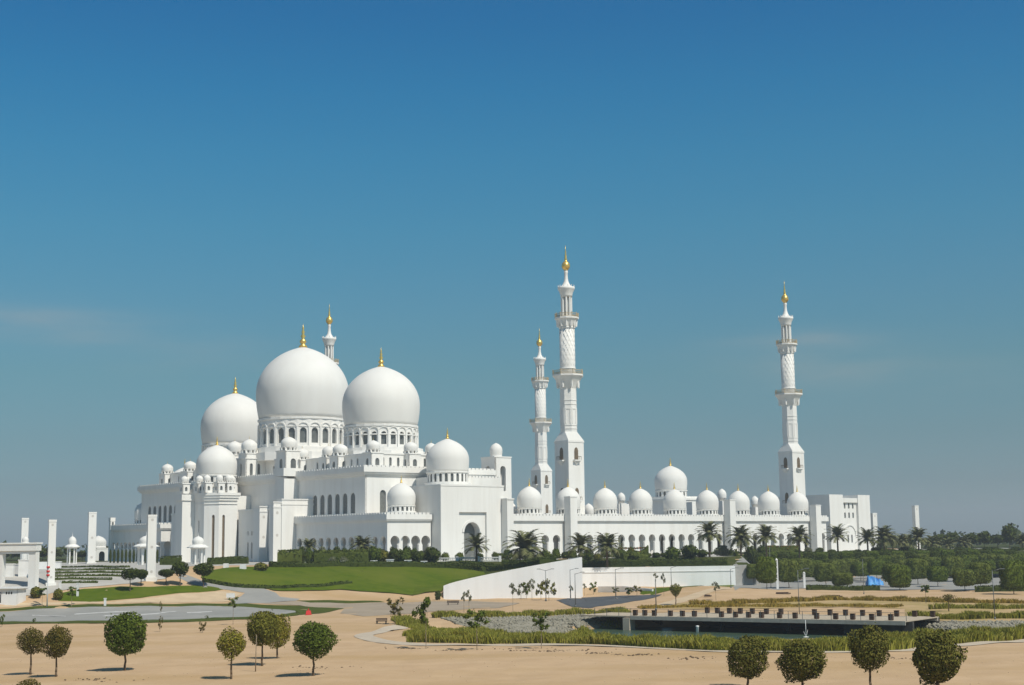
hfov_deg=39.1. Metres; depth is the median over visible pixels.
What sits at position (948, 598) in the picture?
dry tree
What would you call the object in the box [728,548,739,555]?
round shrub
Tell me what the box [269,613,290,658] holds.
ball tree
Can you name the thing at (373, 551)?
round shrub
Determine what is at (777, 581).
gate post
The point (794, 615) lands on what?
timber bollard
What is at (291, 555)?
clipped hedge
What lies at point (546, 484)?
window
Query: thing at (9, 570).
wall
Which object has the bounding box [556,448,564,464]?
window
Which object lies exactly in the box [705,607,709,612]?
timber bollard
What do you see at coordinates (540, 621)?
young tree
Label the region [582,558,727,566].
clipped hedge
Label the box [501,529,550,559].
date palm
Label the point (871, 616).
timber bollard
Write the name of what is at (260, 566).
round shrub
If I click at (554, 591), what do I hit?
young tree
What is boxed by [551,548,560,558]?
round shrub
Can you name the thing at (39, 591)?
young tree
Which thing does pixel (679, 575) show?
retaining wall
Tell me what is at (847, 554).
clipped tree
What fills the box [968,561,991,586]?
clipped tree
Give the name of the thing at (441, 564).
clipped hedge
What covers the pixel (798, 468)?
window
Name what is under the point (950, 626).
pebble bank
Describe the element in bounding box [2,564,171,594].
terrace paving
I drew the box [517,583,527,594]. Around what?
young tree
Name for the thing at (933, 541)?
date palm
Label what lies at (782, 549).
clipped hedge
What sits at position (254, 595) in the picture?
road
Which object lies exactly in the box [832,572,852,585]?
clipped tree
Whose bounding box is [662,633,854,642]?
ornamental grass
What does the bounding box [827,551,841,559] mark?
clipped tree
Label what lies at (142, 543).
kiosk
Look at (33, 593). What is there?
round shrub
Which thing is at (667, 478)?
domed hall
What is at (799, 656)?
ball tree
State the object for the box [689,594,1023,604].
ornamental grass
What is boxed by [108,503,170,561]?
arcaded porch
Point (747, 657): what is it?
ball tree
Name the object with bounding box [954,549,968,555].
clipped tree
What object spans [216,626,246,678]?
ball tree
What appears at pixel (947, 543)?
date palm
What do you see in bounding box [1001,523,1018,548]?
distant tree
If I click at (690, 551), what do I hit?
round shrub
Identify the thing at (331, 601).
verge grass
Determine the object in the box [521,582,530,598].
young tree
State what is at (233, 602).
young tree
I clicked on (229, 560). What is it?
clipped hedge
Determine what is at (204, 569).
shade tree
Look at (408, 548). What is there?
round shrub
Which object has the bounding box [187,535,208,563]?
kiosk
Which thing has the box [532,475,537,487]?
window
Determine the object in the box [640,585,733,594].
lawn
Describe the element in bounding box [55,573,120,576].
terrace hedge
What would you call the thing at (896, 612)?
timber bollard
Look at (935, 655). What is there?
ball tree
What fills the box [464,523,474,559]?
door
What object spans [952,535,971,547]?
date palm
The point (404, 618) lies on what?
ornamental grass
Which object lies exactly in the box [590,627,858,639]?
pool water
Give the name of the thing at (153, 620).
verge grass
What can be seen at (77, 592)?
marker post
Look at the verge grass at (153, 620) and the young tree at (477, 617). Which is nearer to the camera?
the young tree at (477, 617)
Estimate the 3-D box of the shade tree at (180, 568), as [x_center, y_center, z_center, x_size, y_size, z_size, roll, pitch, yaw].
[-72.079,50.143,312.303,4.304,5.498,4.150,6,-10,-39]
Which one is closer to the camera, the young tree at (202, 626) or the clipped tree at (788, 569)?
the young tree at (202, 626)
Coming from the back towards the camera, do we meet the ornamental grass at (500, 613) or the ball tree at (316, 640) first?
the ornamental grass at (500, 613)
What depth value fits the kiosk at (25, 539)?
395.74 m
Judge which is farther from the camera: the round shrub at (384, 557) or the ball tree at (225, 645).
the round shrub at (384, 557)
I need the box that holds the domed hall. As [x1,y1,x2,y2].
[626,460,697,514]
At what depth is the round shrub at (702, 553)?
430.40 m
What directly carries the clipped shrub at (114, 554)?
on the plaza paving at (131, 563)
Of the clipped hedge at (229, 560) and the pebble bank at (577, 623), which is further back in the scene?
the clipped hedge at (229, 560)
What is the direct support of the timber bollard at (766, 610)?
on the boardwalk
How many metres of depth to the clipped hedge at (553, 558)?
381.21 m
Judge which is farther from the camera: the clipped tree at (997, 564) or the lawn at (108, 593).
the clipped tree at (997, 564)
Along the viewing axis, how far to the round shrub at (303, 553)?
391.26 m
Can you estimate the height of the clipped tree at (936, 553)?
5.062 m
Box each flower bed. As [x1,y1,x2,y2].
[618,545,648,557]
[767,545,798,550]
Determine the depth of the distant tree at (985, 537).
612.38 m
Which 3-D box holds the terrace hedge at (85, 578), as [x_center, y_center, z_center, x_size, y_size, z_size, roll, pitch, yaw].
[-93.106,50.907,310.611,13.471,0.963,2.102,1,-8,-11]
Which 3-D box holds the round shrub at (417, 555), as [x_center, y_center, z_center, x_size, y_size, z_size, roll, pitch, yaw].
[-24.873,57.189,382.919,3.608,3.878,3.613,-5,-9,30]
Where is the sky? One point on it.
(188, 187)
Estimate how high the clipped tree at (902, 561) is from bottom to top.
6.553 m
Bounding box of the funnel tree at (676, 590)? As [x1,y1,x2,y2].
[669,583,681,604]
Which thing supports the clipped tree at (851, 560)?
on the parking lot
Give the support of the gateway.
on the terrace paving at (15, 581)
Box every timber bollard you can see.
[692,611,696,616]
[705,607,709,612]
[737,608,742,613]
[746,612,750,617]
[763,608,768,613]
[792,612,797,618]
[827,609,832,614]
[850,613,855,619]
[869,614,874,619]
[894,610,898,615]
[930,611,935,616]
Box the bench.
[376,618,386,623]
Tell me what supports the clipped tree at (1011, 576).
on the sand ground at (379, 663)
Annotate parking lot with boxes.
[732,557,999,589]
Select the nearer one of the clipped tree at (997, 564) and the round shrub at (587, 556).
the round shrub at (587, 556)
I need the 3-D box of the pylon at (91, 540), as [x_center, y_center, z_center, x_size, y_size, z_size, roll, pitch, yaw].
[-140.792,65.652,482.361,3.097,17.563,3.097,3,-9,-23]
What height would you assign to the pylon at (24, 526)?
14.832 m
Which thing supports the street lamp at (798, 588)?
on the sand ground at (379, 663)
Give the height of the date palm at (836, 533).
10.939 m
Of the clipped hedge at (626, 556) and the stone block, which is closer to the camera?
the stone block
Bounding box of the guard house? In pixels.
[0,587,28,604]
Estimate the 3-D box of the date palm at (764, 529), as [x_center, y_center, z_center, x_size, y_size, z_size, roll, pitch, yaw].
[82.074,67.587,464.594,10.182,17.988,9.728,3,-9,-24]
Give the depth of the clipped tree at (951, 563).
421.09 m
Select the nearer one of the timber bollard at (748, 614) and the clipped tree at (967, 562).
the timber bollard at (748, 614)
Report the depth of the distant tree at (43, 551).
624.23 m
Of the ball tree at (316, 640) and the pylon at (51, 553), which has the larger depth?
the pylon at (51, 553)
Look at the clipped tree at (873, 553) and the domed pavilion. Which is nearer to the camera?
the clipped tree at (873, 553)
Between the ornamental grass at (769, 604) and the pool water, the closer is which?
the pool water
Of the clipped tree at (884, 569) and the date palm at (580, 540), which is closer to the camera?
the clipped tree at (884, 569)
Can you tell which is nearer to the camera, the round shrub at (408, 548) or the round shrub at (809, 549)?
the round shrub at (408, 548)
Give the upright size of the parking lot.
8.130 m
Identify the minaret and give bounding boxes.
[322,305,338,364]
[529,331,552,513]
[552,245,584,513]
[775,284,805,546]
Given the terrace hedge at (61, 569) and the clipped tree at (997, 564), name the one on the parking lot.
the clipped tree at (997, 564)
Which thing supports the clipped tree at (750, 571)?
on the parking lot
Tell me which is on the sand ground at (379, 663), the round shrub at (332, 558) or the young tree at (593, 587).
the young tree at (593, 587)
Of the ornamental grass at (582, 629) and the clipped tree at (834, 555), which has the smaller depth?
the ornamental grass at (582, 629)
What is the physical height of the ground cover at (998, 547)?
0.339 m
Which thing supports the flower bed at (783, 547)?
on the plaza paving at (131, 563)
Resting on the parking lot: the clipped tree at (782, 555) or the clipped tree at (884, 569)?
the clipped tree at (884, 569)
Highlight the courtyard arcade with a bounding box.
[514,480,828,555]
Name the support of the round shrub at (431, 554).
on the ground cover at (494, 562)
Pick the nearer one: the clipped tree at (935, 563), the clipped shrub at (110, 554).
the clipped tree at (935, 563)
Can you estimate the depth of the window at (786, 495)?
565.17 m
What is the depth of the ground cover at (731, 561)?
420.48 m
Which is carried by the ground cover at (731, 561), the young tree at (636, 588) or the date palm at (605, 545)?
the date palm at (605, 545)
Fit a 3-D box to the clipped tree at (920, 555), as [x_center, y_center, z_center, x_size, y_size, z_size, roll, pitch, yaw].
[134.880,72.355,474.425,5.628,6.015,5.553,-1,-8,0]
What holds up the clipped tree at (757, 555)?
on the ground cover at (995, 572)
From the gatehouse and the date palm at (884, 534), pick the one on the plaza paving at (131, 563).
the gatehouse
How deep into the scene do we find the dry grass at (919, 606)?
268.60 m
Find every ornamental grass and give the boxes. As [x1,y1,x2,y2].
[390,614,506,631]
[402,628,505,635]
[405,626,1023,650]
[431,605,631,617]
[502,617,637,636]
[637,602,903,608]
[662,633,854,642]
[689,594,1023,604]
[882,622,1023,637]
[907,610,1023,619]
[928,602,1023,608]
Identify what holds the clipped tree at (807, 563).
on the parking lot
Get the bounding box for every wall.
[5,564,15,576]
[18,560,28,576]
[39,561,61,568]
[443,557,582,599]
[582,566,735,587]
[598,586,653,591]
[734,565,745,584]
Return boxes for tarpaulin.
[865,576,883,585]
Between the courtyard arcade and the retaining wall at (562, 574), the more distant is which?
the courtyard arcade
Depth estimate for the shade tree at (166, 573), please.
309.88 m
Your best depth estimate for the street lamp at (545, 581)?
314.43 m
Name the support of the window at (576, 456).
in the minaret at (569, 451)
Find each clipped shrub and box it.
[109,549,111,562]
[113,549,115,562]
[117,549,119,562]
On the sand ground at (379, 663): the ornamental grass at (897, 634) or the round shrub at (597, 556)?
the ornamental grass at (897, 634)
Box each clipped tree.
[746,563,756,578]
[751,552,764,563]
[755,556,776,582]
[763,552,777,558]
[777,552,790,560]
[778,558,800,583]
[789,551,802,558]
[796,558,813,577]
[802,551,816,559]
[812,560,822,577]
[814,562,836,581]
[815,552,828,561]
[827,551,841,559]
[827,559,848,571]
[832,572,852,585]
[839,551,854,558]
[843,558,860,571]
[849,562,870,576]
[853,551,866,559]
[865,550,879,557]
[866,559,885,575]
[877,550,891,554]
[881,562,900,581]
[887,565,911,588]
[889,554,905,562]
[894,559,906,564]
[903,550,916,558]
[905,557,929,579]
[913,553,929,557]
[916,550,930,554]
[925,556,941,565]
[926,566,948,584]
[929,550,942,556]
[930,560,941,565]
[940,555,964,576]
[952,569,975,587]
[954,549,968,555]
[963,560,971,568]
[966,549,980,555]
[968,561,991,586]
[977,553,996,560]
[978,549,992,553]
[992,549,1005,553]
[995,560,1007,568]
[996,554,1014,571]
[998,560,1023,593]
[1005,549,1018,553]
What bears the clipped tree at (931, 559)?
on the ground cover at (995, 572)
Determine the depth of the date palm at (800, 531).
464.79 m
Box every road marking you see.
[77,611,129,613]
[102,611,173,615]
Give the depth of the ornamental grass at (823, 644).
172.36 m
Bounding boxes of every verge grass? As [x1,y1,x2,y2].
[0,603,343,614]
[0,612,299,623]
[297,600,381,602]
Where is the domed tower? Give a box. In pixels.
[481,443,517,513]
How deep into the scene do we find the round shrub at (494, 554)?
395.09 m
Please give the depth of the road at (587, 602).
310.24 m
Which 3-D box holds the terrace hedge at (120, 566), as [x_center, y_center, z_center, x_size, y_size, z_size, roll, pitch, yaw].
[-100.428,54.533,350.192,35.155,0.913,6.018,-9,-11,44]
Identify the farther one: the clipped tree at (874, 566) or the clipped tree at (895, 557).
the clipped tree at (895, 557)
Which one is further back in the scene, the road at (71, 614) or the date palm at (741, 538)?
the date palm at (741, 538)
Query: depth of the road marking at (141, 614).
273.50 m
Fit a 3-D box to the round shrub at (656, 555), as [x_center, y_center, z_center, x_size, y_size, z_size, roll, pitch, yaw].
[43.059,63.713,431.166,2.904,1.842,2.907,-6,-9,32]
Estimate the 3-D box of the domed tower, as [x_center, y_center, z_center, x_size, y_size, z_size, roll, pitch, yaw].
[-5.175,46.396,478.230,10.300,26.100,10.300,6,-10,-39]
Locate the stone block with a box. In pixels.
[240,564,245,568]
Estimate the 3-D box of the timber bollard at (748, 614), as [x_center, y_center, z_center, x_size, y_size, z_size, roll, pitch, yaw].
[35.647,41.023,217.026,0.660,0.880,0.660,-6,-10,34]
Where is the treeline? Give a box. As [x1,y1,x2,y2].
[2,528,1023,558]
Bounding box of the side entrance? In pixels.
[391,429,513,559]
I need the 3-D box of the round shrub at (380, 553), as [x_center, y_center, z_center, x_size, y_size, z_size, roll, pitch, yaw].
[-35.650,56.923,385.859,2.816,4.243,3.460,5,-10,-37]
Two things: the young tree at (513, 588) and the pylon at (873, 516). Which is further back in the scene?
the pylon at (873, 516)
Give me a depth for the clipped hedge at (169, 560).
399.40 m
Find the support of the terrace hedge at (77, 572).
on the terrace paving at (15, 581)
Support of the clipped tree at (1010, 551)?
on the ground cover at (995, 572)
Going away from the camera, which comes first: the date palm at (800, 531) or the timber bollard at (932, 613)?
the timber bollard at (932, 613)
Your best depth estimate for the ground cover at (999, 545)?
889.36 m
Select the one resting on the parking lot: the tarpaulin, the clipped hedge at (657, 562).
the tarpaulin
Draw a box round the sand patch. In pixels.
[0,591,241,606]
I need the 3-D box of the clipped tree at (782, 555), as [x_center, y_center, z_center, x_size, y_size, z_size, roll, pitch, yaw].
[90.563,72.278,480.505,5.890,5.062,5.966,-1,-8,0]
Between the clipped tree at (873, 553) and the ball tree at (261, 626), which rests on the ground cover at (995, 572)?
the clipped tree at (873, 553)
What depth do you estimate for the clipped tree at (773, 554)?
478.40 m
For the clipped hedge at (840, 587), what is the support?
on the sand ground at (379, 663)
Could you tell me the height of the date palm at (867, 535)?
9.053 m
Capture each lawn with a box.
[58,585,221,601]
[201,566,486,594]
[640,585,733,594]
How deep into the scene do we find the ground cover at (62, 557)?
845.48 m
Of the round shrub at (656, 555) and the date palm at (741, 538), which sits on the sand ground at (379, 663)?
the date palm at (741, 538)
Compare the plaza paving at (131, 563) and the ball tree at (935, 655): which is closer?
the ball tree at (935, 655)
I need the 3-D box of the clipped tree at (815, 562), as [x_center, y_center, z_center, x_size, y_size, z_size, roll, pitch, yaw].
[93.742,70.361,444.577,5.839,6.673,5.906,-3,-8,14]
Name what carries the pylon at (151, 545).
on the terrace paving at (15, 581)
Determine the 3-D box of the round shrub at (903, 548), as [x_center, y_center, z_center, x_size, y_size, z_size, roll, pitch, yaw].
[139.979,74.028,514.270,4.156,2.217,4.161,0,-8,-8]
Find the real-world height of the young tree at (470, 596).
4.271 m
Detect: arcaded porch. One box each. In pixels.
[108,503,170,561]
[294,476,431,561]
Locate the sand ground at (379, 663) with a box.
[0,547,1023,684]
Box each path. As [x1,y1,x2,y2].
[354,625,1023,652]
[658,587,733,604]
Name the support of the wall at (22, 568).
on the terrace paving at (15, 581)
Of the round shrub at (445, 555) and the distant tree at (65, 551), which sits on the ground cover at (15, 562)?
the distant tree at (65, 551)
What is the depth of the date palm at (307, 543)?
395.86 m
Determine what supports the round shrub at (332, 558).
on the ground cover at (494, 562)
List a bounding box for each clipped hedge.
[159,555,181,564]
[202,578,351,588]
[206,556,248,564]
[268,560,485,570]
[277,549,301,562]
[314,549,368,561]
[459,558,550,570]
[501,555,555,563]
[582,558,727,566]
[620,552,647,559]
[768,548,798,552]
[806,584,879,590]
[974,585,1023,591]
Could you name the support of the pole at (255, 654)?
on the sand ground at (379, 663)
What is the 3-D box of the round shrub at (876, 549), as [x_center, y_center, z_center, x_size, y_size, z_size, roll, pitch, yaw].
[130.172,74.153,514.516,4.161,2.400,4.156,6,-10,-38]
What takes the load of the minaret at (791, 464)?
on the plaza paving at (131, 563)
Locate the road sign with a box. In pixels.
[226,593,234,599]
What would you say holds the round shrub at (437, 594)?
on the sand ground at (379, 663)
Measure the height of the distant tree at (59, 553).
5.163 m
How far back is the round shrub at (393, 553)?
384.00 m
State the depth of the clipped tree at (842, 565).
446.29 m
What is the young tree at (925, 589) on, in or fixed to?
on the sand ground at (379, 663)
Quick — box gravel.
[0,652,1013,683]
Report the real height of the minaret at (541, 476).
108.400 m
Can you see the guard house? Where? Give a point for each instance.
(12, 595)
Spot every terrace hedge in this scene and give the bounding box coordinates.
[55,568,124,570]
[55,570,121,573]
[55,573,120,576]
[55,577,112,579]
[61,565,129,567]
[62,580,97,582]
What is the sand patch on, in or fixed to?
on the sand ground at (379, 663)
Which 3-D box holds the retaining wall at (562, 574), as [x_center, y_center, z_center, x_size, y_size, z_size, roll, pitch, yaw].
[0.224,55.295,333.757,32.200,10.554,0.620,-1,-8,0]
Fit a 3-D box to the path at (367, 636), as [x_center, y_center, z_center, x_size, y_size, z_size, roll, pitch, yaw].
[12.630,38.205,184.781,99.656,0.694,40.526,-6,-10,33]
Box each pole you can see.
[46,565,49,606]
[255,635,256,671]
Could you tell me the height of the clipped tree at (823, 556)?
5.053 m
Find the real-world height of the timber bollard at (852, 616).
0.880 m
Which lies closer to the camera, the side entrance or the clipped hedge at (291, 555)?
the clipped hedge at (291, 555)
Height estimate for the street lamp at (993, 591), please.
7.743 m
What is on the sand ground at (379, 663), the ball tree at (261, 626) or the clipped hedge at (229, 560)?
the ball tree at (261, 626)
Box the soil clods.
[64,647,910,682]
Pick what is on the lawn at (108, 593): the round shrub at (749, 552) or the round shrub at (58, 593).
the round shrub at (58, 593)
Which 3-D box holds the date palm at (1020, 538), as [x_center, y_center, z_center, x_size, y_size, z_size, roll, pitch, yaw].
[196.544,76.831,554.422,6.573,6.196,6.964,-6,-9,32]
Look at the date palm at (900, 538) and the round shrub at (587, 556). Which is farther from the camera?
the date palm at (900, 538)
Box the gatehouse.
[778,494,871,550]
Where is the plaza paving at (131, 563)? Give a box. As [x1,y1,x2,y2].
[10,548,1008,567]
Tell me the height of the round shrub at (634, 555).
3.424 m
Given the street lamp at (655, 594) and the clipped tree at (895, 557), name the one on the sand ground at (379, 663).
the street lamp at (655, 594)
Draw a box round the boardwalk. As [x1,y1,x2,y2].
[580,608,939,635]
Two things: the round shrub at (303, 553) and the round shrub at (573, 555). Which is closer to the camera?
the round shrub at (303, 553)
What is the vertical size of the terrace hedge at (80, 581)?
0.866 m
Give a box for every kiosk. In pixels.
[21,534,28,559]
[65,532,79,563]
[133,532,159,564]
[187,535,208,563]
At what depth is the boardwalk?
217.99 m
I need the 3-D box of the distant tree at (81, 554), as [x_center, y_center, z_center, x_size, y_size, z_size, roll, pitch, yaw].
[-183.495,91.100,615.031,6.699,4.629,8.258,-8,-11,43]
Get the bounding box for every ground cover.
[6,554,84,559]
[6,559,116,563]
[364,559,567,573]
[582,556,747,567]
[727,551,1023,578]
[885,543,1023,547]
[945,547,1023,550]
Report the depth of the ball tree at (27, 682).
102.51 m
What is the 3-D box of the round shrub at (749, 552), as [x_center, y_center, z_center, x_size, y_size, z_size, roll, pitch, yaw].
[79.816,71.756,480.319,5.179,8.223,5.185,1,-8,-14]
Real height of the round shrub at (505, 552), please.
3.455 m
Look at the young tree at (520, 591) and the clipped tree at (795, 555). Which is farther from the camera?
the clipped tree at (795, 555)
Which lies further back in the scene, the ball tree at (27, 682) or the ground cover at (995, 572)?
the ground cover at (995, 572)
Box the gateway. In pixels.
[0,542,42,588]
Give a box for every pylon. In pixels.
[20,518,28,559]
[45,520,56,585]
[86,512,96,563]
[144,515,156,581]
[870,513,877,547]
[911,505,920,548]
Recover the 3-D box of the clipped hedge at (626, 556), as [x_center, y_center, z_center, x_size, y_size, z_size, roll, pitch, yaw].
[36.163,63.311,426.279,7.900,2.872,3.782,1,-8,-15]
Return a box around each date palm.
[300,538,318,550]
[348,535,374,549]
[463,533,490,561]
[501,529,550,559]
[565,532,594,557]
[590,532,624,566]
[692,521,722,556]
[724,525,757,556]
[751,524,779,556]
[785,525,812,579]
[823,524,849,551]
[855,527,879,550]
[869,525,899,550]
[886,533,897,548]
[894,534,909,546]
[897,533,917,549]
[905,527,931,549]
[921,535,941,548]
[939,537,954,548]
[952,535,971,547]
[1013,534,1023,547]
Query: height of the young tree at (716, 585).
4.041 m
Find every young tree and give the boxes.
[36,588,46,597]
[66,586,79,606]
[198,621,206,632]
[228,597,238,607]
[386,597,404,615]
[411,596,430,633]
[463,609,490,635]
[466,590,471,600]
[509,583,516,594]
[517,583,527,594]
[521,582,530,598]
[526,579,534,588]
[531,612,549,648]
[535,580,547,594]
[538,578,556,595]
[589,581,595,594]
[630,585,642,591]
[712,581,719,590]
[920,585,929,595]
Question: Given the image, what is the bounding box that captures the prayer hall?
[137,326,495,561]
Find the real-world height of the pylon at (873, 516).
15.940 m
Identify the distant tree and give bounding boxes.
[39,548,47,560]
[46,550,62,556]
[63,547,75,555]
[75,550,85,560]
[932,534,946,545]
[944,532,959,549]
[965,532,980,547]
[977,531,993,546]
[991,534,1004,547]
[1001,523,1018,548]
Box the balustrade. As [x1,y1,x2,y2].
[438,556,500,561]
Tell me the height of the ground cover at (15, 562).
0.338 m
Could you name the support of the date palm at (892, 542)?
on the plaza paving at (131, 563)
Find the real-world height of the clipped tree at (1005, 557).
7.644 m
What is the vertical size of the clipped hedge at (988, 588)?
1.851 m
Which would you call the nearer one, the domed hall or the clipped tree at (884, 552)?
the clipped tree at (884, 552)
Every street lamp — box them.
[540,569,549,600]
[655,579,656,609]
[797,568,808,613]
[992,568,1004,618]
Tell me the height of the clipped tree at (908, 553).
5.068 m
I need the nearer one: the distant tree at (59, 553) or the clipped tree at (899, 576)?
the clipped tree at (899, 576)
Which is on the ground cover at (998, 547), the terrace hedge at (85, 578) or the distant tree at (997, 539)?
the distant tree at (997, 539)
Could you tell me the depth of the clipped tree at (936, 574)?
376.32 m
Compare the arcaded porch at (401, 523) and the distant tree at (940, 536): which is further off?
the distant tree at (940, 536)
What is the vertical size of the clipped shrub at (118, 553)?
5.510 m
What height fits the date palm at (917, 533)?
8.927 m
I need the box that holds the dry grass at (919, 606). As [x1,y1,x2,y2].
[647,598,1023,621]
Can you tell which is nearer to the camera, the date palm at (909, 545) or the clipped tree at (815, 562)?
the clipped tree at (815, 562)
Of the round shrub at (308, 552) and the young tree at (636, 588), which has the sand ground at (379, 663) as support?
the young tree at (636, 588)
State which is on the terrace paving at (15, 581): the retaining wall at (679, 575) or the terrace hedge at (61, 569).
the terrace hedge at (61, 569)
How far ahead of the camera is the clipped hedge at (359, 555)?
378.49 m
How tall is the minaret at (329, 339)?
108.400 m
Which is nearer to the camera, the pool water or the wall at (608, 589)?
the pool water
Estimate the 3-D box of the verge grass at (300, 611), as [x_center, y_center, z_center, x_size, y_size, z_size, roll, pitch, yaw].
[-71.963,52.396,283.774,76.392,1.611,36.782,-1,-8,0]
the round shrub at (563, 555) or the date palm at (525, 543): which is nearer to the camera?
the date palm at (525, 543)
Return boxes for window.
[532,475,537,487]
[544,475,549,487]
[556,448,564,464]
[573,447,581,464]
[781,457,788,472]
[782,493,788,507]
[796,457,802,471]
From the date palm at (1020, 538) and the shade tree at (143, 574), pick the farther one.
the date palm at (1020, 538)
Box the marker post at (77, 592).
[76,583,79,595]
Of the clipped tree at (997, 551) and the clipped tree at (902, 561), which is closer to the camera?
the clipped tree at (902, 561)
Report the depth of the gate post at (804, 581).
382.31 m
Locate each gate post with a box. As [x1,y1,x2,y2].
[775,558,778,588]
[802,572,805,587]
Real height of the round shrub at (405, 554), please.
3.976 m
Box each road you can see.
[0,606,295,621]
[178,574,298,603]
[262,601,517,615]
[557,594,661,607]
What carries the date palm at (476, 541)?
on the ground cover at (494, 562)
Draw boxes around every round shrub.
[30,586,40,597]
[53,588,63,599]
[254,562,267,570]
[300,546,305,561]
[304,547,312,561]
[328,556,336,560]
[368,545,379,560]
[378,547,381,560]
[379,549,388,561]
[389,548,398,561]
[398,549,411,560]
[402,546,411,559]
[412,550,423,561]
[424,547,439,561]
[434,591,440,599]
[440,552,448,560]
[455,552,463,560]
[491,552,501,560]
[503,549,512,558]
[540,550,551,556]
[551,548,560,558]
[561,551,566,558]
[565,549,577,558]
[583,549,592,559]
[594,553,600,559]
[629,551,639,559]
[651,552,659,557]
[663,546,681,558]
[680,544,698,558]
[696,549,707,556]
[714,545,728,555]
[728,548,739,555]
[743,545,757,563]
[757,545,768,552]
[804,547,811,551]
[871,547,880,550]
[898,547,908,550]
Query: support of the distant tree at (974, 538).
on the ground cover at (998, 547)
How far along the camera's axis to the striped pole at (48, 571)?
286.13 m
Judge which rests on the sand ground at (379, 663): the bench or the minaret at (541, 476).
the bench
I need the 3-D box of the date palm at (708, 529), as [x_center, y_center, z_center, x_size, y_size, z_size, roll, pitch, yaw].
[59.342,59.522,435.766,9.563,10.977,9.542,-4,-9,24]
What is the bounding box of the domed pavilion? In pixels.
[85,536,114,560]
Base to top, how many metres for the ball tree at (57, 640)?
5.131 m
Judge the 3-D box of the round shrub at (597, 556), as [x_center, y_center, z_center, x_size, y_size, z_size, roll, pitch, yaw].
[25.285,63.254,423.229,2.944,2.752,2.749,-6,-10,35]
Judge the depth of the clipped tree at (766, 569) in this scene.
340.24 m
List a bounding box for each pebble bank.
[441,613,615,632]
[914,619,1023,630]
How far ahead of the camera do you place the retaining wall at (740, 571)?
405.70 m
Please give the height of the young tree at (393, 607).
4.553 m
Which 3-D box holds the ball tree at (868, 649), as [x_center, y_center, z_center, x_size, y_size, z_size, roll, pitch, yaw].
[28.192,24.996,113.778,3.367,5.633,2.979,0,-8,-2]
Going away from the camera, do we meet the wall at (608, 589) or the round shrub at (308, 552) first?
the wall at (608, 589)
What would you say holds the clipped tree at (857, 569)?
on the parking lot
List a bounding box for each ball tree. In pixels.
[12,678,40,684]
[16,626,44,674]
[39,624,72,676]
[103,611,147,670]
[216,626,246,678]
[245,610,282,665]
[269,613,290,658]
[292,621,340,675]
[726,634,772,684]
[774,638,827,684]
[847,622,889,684]
[911,628,967,684]
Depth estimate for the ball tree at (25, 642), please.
141.89 m
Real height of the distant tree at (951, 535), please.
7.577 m
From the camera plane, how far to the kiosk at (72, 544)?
464.55 m
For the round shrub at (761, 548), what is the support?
on the ground cover at (995, 572)
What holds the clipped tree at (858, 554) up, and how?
on the ground cover at (995, 572)
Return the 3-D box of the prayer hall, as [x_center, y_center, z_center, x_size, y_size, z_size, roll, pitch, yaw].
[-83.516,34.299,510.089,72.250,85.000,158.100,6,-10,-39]
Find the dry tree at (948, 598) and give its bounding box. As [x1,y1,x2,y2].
[942,594,954,610]
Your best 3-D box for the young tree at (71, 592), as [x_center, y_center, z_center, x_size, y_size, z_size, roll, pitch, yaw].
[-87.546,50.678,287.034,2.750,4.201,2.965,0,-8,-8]
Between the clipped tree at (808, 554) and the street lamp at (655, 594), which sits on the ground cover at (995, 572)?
the clipped tree at (808, 554)
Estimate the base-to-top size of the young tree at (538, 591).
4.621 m
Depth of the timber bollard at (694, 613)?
221.95 m
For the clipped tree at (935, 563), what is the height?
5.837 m
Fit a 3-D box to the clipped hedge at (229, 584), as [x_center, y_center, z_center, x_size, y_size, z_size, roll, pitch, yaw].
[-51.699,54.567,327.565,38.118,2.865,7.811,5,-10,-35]
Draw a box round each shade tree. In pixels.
[120,568,139,590]
[137,569,147,585]
[158,569,174,584]
[170,561,188,585]
[193,562,213,586]
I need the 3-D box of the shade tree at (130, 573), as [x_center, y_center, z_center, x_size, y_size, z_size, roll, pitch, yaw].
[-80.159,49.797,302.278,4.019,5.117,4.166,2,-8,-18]
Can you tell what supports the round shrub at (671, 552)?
on the ground cover at (731, 561)
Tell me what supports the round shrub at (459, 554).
on the ground cover at (494, 562)
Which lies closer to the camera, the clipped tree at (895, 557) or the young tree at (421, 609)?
the young tree at (421, 609)
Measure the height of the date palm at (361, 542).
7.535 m
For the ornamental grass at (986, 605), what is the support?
on the sand ground at (379, 663)
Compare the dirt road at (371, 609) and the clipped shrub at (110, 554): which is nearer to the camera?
the dirt road at (371, 609)
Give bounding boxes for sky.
[0,0,1023,551]
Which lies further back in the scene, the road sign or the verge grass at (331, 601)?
the verge grass at (331, 601)
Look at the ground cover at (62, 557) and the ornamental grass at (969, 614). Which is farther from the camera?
the ground cover at (62, 557)
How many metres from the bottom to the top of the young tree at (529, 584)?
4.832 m
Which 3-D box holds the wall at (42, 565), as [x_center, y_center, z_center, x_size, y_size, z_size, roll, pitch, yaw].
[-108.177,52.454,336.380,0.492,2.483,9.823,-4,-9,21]

